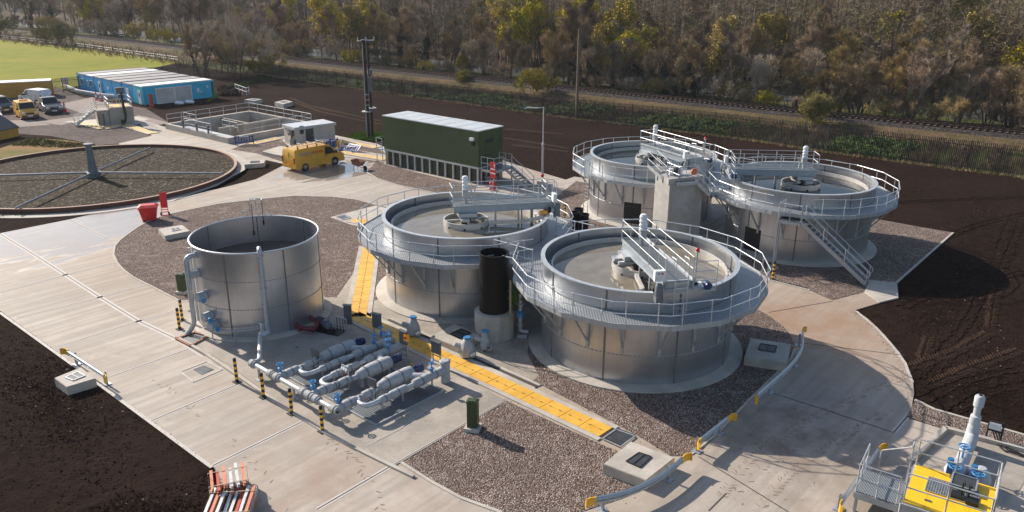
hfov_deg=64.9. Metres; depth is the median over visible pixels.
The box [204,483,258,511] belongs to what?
beam stack
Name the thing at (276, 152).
concrete slab
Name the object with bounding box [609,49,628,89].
bare tree
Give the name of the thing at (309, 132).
door
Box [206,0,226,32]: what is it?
bare tree
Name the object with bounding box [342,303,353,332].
control cabinet
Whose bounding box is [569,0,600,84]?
bare tree
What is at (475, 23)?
bare tree
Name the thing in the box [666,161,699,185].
tower platform
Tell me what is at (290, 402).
bollard
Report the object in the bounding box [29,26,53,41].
bush
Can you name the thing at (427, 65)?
shrub
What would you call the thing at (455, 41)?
bare tree
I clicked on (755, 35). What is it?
bare tree
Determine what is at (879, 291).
step landing
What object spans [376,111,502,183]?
control building
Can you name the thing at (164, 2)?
bare tree
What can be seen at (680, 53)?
ivy tree
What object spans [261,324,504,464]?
slab joints
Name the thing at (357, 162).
wheelbarrow
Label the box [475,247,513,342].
standpipe
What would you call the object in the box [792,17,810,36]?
bare tree
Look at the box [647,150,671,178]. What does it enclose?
bridge stair
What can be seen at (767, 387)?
crash barrier
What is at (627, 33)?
budding tree
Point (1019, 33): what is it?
bare tree
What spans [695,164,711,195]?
platform stair
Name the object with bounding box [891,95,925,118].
shrub
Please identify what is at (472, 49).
bare tree
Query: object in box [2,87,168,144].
yard
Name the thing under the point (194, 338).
sump frame
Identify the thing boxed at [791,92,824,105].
shrub
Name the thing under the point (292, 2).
budding tree
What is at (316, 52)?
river
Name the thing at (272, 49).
shrub
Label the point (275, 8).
bare tree
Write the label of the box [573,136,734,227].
thickener tank
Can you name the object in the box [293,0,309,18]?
bare tree
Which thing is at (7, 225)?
soil margin
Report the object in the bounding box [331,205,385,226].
trench pad
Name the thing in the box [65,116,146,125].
inlet apron
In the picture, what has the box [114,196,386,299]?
gravel bed
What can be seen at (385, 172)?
gravel bed
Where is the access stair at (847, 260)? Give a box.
[801,204,872,285]
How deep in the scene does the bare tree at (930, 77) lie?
102.76 m
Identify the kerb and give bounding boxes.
[175,335,414,477]
[906,426,1023,464]
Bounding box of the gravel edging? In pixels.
[113,165,1023,511]
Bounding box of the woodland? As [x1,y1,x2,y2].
[0,0,1023,103]
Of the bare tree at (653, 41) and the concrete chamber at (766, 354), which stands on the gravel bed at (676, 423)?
the concrete chamber at (766, 354)
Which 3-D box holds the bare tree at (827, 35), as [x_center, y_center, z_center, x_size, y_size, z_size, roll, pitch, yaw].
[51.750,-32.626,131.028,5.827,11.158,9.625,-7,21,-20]
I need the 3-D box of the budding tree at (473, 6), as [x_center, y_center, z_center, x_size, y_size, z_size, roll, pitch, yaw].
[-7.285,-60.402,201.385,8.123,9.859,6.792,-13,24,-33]
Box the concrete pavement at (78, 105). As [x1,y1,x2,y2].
[10,97,166,126]
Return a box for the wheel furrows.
[894,196,1023,414]
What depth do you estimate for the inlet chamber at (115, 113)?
101.10 m
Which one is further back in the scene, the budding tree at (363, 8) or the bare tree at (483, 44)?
the budding tree at (363, 8)
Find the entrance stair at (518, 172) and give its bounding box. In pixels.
[504,156,534,187]
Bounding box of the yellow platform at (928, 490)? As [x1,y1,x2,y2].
[898,439,1002,511]
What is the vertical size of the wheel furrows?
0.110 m
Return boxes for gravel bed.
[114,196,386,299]
[231,139,288,161]
[341,143,384,153]
[368,160,474,192]
[373,257,385,300]
[403,400,639,511]
[527,310,794,455]
[551,181,614,228]
[737,219,951,299]
[906,401,1023,445]
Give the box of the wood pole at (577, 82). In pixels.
[575,29,586,118]
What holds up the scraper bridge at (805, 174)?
on the thickener tank at (848, 206)
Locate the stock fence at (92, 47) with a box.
[0,35,178,60]
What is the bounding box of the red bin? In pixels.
[137,203,157,221]
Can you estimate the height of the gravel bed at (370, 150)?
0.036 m
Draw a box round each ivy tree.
[15,0,39,27]
[33,0,61,18]
[38,0,57,17]
[85,0,110,35]
[116,0,137,35]
[230,6,251,34]
[265,4,288,37]
[274,20,307,42]
[385,3,423,64]
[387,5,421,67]
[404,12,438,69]
[553,39,609,87]
[570,31,645,84]
[574,36,633,86]
[616,38,677,93]
[633,40,687,95]
[650,31,733,92]
[668,39,707,97]
[725,25,754,85]
[734,38,779,81]
[964,67,1023,120]
[982,61,1018,107]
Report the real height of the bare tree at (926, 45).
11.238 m
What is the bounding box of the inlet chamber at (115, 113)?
[73,87,134,126]
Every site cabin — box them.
[76,67,151,90]
[84,69,157,91]
[93,70,166,93]
[102,72,178,93]
[111,74,190,100]
[121,76,200,101]
[132,78,214,105]
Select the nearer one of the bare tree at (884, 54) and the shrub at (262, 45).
the bare tree at (884, 54)
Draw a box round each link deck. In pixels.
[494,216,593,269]
[689,155,754,187]
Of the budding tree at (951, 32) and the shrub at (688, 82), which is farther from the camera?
the budding tree at (951, 32)
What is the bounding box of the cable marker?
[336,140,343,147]
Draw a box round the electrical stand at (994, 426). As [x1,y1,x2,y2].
[985,420,1023,456]
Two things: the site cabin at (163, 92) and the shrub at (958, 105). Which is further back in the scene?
the site cabin at (163, 92)
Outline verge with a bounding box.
[17,26,1023,128]
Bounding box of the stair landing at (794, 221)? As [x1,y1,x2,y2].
[767,199,805,268]
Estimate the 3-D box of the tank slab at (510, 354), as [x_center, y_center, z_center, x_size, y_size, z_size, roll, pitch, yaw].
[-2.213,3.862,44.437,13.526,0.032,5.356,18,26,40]
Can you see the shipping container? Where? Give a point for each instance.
(12, 88)
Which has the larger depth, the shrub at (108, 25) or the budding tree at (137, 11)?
the budding tree at (137, 11)
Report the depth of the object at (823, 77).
110.53 m
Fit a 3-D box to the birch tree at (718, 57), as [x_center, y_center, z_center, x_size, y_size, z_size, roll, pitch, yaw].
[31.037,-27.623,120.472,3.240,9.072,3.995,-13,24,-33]
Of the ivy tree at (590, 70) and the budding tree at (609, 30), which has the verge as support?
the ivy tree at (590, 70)
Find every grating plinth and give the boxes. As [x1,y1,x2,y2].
[289,354,367,390]
[322,367,396,402]
[347,382,443,426]
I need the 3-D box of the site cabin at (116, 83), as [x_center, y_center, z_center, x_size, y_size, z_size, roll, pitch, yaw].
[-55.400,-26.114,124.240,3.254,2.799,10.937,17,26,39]
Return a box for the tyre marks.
[152,375,911,510]
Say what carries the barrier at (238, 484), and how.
on the concrete road
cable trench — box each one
[70,121,159,134]
[246,137,283,144]
[330,139,381,148]
[339,150,385,160]
[343,246,618,440]
[346,217,369,224]
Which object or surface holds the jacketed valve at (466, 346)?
on the tank slab at (510, 354)
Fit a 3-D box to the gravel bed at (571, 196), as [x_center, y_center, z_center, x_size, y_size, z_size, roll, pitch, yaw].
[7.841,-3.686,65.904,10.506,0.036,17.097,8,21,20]
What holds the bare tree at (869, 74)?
on the ground at (922, 184)
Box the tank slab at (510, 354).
[372,300,537,379]
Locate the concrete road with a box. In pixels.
[0,118,1023,511]
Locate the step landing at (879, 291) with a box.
[864,280,897,302]
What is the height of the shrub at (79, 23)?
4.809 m
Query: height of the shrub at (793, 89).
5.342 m
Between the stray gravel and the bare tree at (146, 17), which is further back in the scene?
the bare tree at (146, 17)
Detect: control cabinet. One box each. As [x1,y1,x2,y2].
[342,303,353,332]
[370,312,381,339]
[397,328,409,361]
[429,338,441,364]
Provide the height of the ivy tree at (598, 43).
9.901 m
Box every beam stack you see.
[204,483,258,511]
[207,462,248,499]
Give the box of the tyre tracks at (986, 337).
[907,286,1023,385]
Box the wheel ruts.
[288,97,567,151]
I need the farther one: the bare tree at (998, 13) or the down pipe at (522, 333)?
the bare tree at (998, 13)
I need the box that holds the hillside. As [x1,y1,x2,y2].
[0,0,1023,107]
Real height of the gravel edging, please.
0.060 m
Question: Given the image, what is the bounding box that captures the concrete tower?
[652,170,702,235]
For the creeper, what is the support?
hanging from the down pipe at (522, 333)
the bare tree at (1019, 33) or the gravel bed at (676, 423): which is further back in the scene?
the bare tree at (1019, 33)
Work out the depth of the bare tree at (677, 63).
122.61 m
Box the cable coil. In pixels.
[484,175,497,181]
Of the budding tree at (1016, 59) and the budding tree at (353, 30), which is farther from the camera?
the budding tree at (353, 30)
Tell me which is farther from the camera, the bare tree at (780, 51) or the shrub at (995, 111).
the bare tree at (780, 51)
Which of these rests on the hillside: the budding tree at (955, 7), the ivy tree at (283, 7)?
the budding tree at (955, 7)
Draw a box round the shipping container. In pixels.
[0,78,53,97]
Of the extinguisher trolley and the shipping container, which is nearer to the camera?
the extinguisher trolley
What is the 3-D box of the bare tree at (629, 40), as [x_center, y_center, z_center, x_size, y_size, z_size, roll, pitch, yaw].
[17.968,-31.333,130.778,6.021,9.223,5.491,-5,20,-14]
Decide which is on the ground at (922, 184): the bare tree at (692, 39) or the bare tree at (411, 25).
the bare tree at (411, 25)
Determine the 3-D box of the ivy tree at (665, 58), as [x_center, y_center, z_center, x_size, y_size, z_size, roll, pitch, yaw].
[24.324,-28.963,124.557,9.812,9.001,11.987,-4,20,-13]
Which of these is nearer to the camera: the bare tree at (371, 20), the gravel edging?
the gravel edging
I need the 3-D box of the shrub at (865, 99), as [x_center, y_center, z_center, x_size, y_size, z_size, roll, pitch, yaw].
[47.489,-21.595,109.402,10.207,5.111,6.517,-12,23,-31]
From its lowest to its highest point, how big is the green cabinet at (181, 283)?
1.250 m
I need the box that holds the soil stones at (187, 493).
[5,197,1022,508]
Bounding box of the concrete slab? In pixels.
[262,146,284,157]
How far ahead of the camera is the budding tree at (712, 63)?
118.89 m
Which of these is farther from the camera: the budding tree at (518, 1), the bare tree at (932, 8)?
the budding tree at (518, 1)
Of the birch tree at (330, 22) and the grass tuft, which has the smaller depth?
the grass tuft
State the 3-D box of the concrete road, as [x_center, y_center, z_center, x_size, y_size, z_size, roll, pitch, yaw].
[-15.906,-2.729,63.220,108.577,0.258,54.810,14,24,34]
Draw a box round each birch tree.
[308,14,327,58]
[322,5,344,59]
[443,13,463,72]
[481,9,507,76]
[642,10,660,31]
[650,26,673,64]
[682,17,714,96]
[715,43,729,99]
[718,17,751,101]
[795,13,819,59]
[875,14,925,114]
[933,39,963,120]
[951,39,984,122]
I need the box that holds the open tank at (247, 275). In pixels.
[183,198,331,342]
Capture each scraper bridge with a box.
[449,176,559,224]
[612,213,718,315]
[636,125,715,169]
[720,146,819,188]
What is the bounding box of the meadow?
[0,39,174,88]
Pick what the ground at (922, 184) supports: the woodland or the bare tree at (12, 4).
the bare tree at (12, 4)
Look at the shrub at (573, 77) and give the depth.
133.56 m
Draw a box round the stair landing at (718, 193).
[705,178,732,196]
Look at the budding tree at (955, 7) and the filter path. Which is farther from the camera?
the budding tree at (955, 7)
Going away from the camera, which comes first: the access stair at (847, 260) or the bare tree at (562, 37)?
the access stair at (847, 260)
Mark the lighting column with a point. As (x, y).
(542, 175)
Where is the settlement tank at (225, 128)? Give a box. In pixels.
[165,102,311,143]
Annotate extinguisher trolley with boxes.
[159,192,169,215]
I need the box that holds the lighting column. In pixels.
[524,107,546,185]
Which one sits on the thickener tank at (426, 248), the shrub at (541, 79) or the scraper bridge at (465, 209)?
the scraper bridge at (465, 209)
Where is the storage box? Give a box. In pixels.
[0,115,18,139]
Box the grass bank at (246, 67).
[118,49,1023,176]
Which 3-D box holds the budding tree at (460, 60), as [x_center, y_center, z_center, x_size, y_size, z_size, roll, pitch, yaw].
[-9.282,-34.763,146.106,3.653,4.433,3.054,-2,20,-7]
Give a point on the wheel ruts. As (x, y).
(305, 104)
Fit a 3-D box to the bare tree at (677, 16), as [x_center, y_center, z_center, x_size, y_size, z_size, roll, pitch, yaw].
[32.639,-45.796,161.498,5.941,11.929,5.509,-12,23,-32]
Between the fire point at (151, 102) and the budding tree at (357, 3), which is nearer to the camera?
the fire point at (151, 102)
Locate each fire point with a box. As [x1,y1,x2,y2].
[148,94,153,106]
[489,162,495,190]
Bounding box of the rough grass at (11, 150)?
[0,138,97,158]
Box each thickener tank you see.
[356,185,573,323]
[512,218,770,393]
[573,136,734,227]
[707,156,900,266]
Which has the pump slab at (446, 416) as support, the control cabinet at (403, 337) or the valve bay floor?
the control cabinet at (403, 337)
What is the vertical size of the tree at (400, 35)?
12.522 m
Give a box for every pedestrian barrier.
[234,135,253,145]
[313,138,334,147]
[328,138,337,147]
[338,145,358,151]
[345,143,361,151]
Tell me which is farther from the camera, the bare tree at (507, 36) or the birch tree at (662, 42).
the bare tree at (507, 36)
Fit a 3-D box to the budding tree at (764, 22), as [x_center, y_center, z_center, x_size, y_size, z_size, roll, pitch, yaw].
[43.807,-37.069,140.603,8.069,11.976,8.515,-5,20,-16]
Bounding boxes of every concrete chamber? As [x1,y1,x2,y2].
[54,367,96,395]
[158,225,189,240]
[244,98,261,104]
[244,160,265,168]
[274,100,292,107]
[431,324,479,352]
[603,442,674,489]
[744,338,790,370]
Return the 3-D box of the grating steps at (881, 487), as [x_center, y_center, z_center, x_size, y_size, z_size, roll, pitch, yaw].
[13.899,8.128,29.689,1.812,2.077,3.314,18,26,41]
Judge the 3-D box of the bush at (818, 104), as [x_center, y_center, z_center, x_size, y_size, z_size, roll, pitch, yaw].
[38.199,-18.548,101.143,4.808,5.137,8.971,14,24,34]
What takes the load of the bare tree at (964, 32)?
on the hillside
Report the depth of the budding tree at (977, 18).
121.41 m
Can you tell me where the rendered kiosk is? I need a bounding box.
[282,119,335,144]
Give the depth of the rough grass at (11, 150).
87.42 m
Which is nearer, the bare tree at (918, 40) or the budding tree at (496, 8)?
the bare tree at (918, 40)
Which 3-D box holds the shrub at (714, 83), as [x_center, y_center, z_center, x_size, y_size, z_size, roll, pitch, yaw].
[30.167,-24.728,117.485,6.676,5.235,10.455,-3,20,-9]
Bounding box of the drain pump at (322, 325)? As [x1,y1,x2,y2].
[294,315,345,335]
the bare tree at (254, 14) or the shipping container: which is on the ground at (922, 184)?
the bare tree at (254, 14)
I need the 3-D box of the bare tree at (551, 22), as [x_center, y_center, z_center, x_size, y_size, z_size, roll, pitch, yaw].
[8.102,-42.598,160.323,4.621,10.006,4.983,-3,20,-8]
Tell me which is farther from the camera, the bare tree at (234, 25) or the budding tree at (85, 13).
the budding tree at (85, 13)
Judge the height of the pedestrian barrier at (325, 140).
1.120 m
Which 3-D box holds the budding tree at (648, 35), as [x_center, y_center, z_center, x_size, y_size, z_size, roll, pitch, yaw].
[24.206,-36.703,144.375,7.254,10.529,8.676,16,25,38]
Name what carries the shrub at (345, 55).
on the verge
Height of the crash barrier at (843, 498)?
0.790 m
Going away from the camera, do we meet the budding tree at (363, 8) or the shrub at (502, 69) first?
the shrub at (502, 69)
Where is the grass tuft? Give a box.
[204,84,383,140]
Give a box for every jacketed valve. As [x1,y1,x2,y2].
[401,315,420,335]
[454,335,475,357]
[475,329,491,351]
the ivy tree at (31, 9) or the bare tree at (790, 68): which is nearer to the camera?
the bare tree at (790, 68)
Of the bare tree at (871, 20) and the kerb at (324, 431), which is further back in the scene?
the bare tree at (871, 20)
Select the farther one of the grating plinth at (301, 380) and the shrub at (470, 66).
the shrub at (470, 66)
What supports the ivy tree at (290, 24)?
on the ground at (922, 184)
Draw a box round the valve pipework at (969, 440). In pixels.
[944,394,991,485]
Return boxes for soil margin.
[0,214,89,232]
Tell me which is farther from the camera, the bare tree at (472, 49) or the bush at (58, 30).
the bush at (58, 30)
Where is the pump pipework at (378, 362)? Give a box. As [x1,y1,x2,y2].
[248,322,450,417]
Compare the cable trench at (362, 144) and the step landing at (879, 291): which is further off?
the cable trench at (362, 144)
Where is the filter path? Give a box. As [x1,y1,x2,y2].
[0,150,248,218]
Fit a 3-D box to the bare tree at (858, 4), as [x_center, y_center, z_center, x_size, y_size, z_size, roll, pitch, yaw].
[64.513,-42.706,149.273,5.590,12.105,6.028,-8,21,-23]
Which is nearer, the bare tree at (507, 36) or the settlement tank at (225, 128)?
the settlement tank at (225, 128)
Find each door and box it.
[137,90,141,104]
[305,128,313,141]
[485,138,493,165]
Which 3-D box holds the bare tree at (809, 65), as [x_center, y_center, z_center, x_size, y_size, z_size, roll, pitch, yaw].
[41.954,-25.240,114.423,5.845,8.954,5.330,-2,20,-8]
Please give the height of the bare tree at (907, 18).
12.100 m
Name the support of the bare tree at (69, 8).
on the ground at (922, 184)
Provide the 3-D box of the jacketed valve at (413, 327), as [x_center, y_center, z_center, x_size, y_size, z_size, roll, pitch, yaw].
[-5.390,3.753,43.020,1.060,1.145,0.811,0,20,0]
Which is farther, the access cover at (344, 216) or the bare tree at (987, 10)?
the bare tree at (987, 10)
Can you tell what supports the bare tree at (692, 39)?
on the hillside
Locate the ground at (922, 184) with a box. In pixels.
[0,34,1023,511]
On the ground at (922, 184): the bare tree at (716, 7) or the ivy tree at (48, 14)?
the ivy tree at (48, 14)
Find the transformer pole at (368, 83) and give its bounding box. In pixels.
[350,37,397,137]
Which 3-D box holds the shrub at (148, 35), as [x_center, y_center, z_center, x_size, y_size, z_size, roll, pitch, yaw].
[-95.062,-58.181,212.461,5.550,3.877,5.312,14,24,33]
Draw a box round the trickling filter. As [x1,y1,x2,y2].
[0,143,236,213]
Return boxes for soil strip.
[175,160,281,200]
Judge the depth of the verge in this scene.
136.78 m
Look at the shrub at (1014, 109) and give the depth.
97.48 m
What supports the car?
on the yard at (85, 134)
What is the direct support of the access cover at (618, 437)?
on the concrete road
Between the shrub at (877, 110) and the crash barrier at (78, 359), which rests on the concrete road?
the crash barrier at (78, 359)
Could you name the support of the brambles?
on the grass bank at (246, 67)
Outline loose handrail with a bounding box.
[234,84,249,95]
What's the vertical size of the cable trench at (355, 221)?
0.087 m
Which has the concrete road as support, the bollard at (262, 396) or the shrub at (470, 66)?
the bollard at (262, 396)
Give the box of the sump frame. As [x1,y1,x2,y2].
[175,331,207,346]
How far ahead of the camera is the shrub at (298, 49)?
169.63 m
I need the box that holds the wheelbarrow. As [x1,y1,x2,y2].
[346,158,366,169]
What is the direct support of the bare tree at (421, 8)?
on the hillside
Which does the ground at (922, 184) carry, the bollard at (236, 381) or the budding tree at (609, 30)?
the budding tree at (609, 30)
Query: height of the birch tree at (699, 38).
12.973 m
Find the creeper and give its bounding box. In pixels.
[507,281,521,309]
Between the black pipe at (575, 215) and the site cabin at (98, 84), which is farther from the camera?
the site cabin at (98, 84)
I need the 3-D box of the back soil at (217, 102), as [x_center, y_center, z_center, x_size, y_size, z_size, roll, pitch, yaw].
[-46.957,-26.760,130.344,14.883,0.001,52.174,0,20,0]
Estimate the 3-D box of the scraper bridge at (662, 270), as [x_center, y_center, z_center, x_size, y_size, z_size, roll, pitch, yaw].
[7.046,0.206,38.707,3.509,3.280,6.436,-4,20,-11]
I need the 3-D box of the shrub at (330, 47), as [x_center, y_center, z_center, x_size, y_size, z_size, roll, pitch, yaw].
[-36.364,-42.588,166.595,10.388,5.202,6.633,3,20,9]
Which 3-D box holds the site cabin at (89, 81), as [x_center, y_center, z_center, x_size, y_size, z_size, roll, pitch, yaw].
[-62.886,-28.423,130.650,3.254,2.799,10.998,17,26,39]
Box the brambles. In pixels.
[0,30,1023,177]
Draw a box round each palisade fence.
[52,59,249,92]
[249,60,1023,176]
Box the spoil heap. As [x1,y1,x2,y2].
[217,85,238,95]
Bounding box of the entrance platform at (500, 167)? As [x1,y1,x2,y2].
[481,152,512,184]
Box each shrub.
[0,14,28,24]
[22,17,44,28]
[36,16,58,26]
[74,18,109,35]
[77,19,97,34]
[96,18,126,37]
[122,22,153,40]
[145,29,161,41]
[150,26,180,43]
[179,28,215,42]
[185,14,285,77]
[200,33,263,76]
[245,60,268,73]
[250,31,282,52]
[252,39,268,52]
[257,51,287,67]
[266,43,291,56]
[271,37,293,51]
[277,39,313,56]
[290,41,315,58]
[317,38,357,61]
[340,49,359,62]
[346,49,373,63]
[375,53,397,65]
[393,53,425,69]
[415,59,437,70]
[437,59,456,72]
[456,62,482,75]
[479,58,519,78]
[483,62,517,78]
[512,66,561,94]
[520,67,544,80]
[539,61,572,84]
[568,71,588,86]
[582,71,622,89]
[616,76,652,92]
[638,78,665,94]
[649,76,684,95]
[677,70,716,98]
[695,72,741,100]
[715,79,751,102]
[735,88,766,102]
[751,89,785,105]
[780,74,840,107]
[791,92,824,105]
[825,81,889,114]
[830,98,844,111]
[833,92,877,112]
[862,98,893,116]
[872,93,930,118]
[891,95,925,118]
[914,102,945,121]
[935,95,990,123]
[940,101,995,124]
[979,98,1023,128]
[984,105,1023,128]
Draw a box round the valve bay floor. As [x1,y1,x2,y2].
[912,432,1023,495]
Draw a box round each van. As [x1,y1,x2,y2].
[13,99,39,119]
[18,88,52,103]
[282,140,344,170]
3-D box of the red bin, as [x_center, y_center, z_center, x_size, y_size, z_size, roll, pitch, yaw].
[-28.301,-3.392,62.719,1.440,1.316,1.160,-6,20,-17]
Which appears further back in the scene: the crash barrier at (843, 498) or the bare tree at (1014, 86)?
the bare tree at (1014, 86)
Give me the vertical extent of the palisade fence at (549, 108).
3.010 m
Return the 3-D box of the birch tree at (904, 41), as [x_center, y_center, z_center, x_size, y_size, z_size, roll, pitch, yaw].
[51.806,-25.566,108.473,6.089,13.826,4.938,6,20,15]
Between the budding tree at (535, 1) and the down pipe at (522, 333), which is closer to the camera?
the down pipe at (522, 333)
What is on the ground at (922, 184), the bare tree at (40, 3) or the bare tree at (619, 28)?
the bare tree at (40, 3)
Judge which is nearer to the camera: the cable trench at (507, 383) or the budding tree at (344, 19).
the cable trench at (507, 383)
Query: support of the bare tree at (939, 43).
on the hillside
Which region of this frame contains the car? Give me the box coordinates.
[0,95,13,111]
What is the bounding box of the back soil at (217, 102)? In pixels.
[146,72,284,117]
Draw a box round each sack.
[174,101,183,104]
[185,100,193,103]
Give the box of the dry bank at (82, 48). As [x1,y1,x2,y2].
[1,36,161,59]
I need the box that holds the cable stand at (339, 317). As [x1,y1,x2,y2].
[334,315,347,333]
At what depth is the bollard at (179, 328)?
43.66 m
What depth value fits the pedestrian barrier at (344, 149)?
87.15 m
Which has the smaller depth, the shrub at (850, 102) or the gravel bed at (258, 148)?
the gravel bed at (258, 148)
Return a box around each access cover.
[336,214,350,219]
[602,428,634,446]
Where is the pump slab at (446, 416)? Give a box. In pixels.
[181,298,503,463]
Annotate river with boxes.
[3,19,1022,124]
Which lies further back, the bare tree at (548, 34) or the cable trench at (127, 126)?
the bare tree at (548, 34)
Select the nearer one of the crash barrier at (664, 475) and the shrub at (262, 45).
the crash barrier at (664, 475)
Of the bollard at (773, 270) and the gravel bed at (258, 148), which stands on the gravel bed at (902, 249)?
the bollard at (773, 270)
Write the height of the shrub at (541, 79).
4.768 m
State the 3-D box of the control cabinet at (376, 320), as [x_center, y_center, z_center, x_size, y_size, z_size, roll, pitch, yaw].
[-7.144,3.716,42.550,0.630,1.480,0.240,11,22,28]
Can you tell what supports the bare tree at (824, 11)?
on the hillside
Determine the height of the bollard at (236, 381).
1.265 m
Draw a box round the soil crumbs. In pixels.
[0,313,913,501]
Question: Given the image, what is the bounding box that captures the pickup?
[36,96,62,113]
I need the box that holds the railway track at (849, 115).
[7,27,1023,134]
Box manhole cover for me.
[180,361,222,381]
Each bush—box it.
[0,18,18,34]
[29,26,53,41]
[42,19,78,44]
[453,69,471,82]
[795,91,837,126]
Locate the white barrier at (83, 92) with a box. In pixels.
[61,83,116,98]
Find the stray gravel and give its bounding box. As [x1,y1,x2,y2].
[119,141,940,503]
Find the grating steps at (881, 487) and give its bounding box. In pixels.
[853,441,919,511]
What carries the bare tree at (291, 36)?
on the ground at (922, 184)
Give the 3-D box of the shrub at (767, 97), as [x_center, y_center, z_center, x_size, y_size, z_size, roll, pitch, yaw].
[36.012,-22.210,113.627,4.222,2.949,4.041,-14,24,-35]
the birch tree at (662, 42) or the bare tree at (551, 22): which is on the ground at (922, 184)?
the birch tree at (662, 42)
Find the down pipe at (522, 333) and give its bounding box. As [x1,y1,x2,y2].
[517,291,528,337]
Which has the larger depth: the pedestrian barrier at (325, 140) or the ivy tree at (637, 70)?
the ivy tree at (637, 70)
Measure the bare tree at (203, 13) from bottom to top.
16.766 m
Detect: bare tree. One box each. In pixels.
[0,0,25,25]
[16,0,28,24]
[27,0,43,26]
[62,0,78,24]
[73,0,88,32]
[102,0,126,35]
[112,0,136,33]
[131,0,168,37]
[139,0,165,30]
[150,0,170,31]
[164,0,201,43]
[178,21,219,74]
[187,0,207,27]
[191,0,211,26]
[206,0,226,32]
[223,13,241,36]
[242,2,265,40]
[267,0,286,40]
[279,20,310,56]
[288,15,303,39]
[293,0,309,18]
[333,31,349,60]
[354,1,379,63]
[374,11,405,65]
[398,2,420,24]
[401,11,422,66]
[402,40,417,68]
[416,4,443,57]
[439,31,462,70]
[444,13,465,72]
[459,39,481,72]
[469,9,490,40]
[471,14,487,57]
[473,32,498,74]
[501,24,523,78]
[509,40,535,76]
[539,30,557,69]
[540,34,566,83]
[546,18,558,46]
[552,17,584,84]
[554,0,590,86]
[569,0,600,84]
[573,44,607,87]
[589,11,604,34]
[606,36,641,88]
[609,19,631,40]
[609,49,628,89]
[639,49,659,93]
[640,35,658,77]
[655,0,679,21]
[662,0,690,43]
[673,54,696,96]
[675,34,695,57]
[680,12,711,46]
[683,0,715,19]
[704,3,727,26]
[735,21,780,85]
[744,53,773,103]
[747,54,781,103]
[750,0,773,16]
[761,48,783,82]
[778,40,805,80]
[778,53,805,107]
[790,48,825,107]
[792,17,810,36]
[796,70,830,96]
[809,4,837,50]
[814,0,835,18]
[816,22,858,80]
[819,58,860,111]
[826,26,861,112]
[833,53,886,113]
[849,0,874,54]
[849,6,892,37]
[860,30,888,95]
[875,38,900,96]
[882,47,910,116]
[890,0,939,41]
[899,15,932,83]
[899,43,957,118]
[905,36,964,118]
[913,31,956,119]
[915,62,954,120]
[921,0,943,30]
[934,34,964,75]
[941,73,978,123]
[944,21,981,68]
[961,36,994,98]
[968,4,1018,77]
[973,68,1006,123]
[994,9,1012,42]
[994,62,1023,128]
[1008,24,1023,68]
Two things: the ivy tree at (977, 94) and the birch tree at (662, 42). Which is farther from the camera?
the birch tree at (662, 42)
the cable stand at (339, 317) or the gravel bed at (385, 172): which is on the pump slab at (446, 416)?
the cable stand at (339, 317)
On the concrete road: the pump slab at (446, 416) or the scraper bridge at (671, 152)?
the pump slab at (446, 416)
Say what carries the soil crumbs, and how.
on the concrete road
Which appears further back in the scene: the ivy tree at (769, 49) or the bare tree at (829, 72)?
the ivy tree at (769, 49)
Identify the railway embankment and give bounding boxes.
[1,28,1023,153]
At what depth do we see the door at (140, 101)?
115.66 m
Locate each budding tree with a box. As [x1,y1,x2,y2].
[77,0,114,30]
[127,0,148,28]
[265,0,296,24]
[305,0,340,42]
[312,0,349,58]
[334,1,362,50]
[341,5,378,52]
[352,0,379,45]
[359,1,398,60]
[453,54,470,68]
[467,0,490,17]
[485,0,516,60]
[487,4,530,63]
[504,0,550,41]
[507,0,523,14]
[525,1,559,64]
[539,0,580,68]
[577,0,604,36]
[588,17,629,73]
[589,7,629,71]
[591,0,641,34]
[607,27,649,86]
[631,22,664,51]
[693,13,739,79]
[701,40,750,99]
[743,12,788,57]
[751,8,794,54]
[857,7,905,52]
[935,0,992,27]
[938,15,974,50]
[962,10,1008,92]
[1000,38,1023,83]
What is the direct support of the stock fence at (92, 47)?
on the meadow
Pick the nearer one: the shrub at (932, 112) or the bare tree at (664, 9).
the shrub at (932, 112)
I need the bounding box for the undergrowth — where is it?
[1,62,1023,215]
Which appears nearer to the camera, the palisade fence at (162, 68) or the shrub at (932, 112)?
the shrub at (932, 112)
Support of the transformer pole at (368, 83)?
on the ground at (922, 184)
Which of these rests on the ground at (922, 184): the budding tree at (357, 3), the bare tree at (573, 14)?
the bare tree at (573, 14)
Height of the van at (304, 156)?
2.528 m
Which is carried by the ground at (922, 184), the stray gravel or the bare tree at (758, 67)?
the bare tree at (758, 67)
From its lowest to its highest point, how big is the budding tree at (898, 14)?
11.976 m
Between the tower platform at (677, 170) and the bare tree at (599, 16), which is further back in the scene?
the bare tree at (599, 16)
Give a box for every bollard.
[175,308,183,330]
[178,299,185,321]
[232,358,241,383]
[259,372,266,399]
[286,388,292,415]
[317,405,327,434]
[770,261,775,279]
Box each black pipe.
[570,210,579,231]
[574,207,583,220]
[579,212,588,229]
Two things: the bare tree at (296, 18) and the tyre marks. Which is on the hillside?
the bare tree at (296, 18)
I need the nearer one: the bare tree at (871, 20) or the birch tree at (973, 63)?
the birch tree at (973, 63)
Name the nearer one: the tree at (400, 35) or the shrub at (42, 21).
the tree at (400, 35)
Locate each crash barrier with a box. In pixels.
[59,348,111,386]
[585,453,692,511]
[692,413,737,453]
[754,326,806,404]
[833,443,887,511]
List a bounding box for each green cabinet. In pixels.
[175,272,186,294]
[464,397,481,433]
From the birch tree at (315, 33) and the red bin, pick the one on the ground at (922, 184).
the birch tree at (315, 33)
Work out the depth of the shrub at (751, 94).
115.49 m

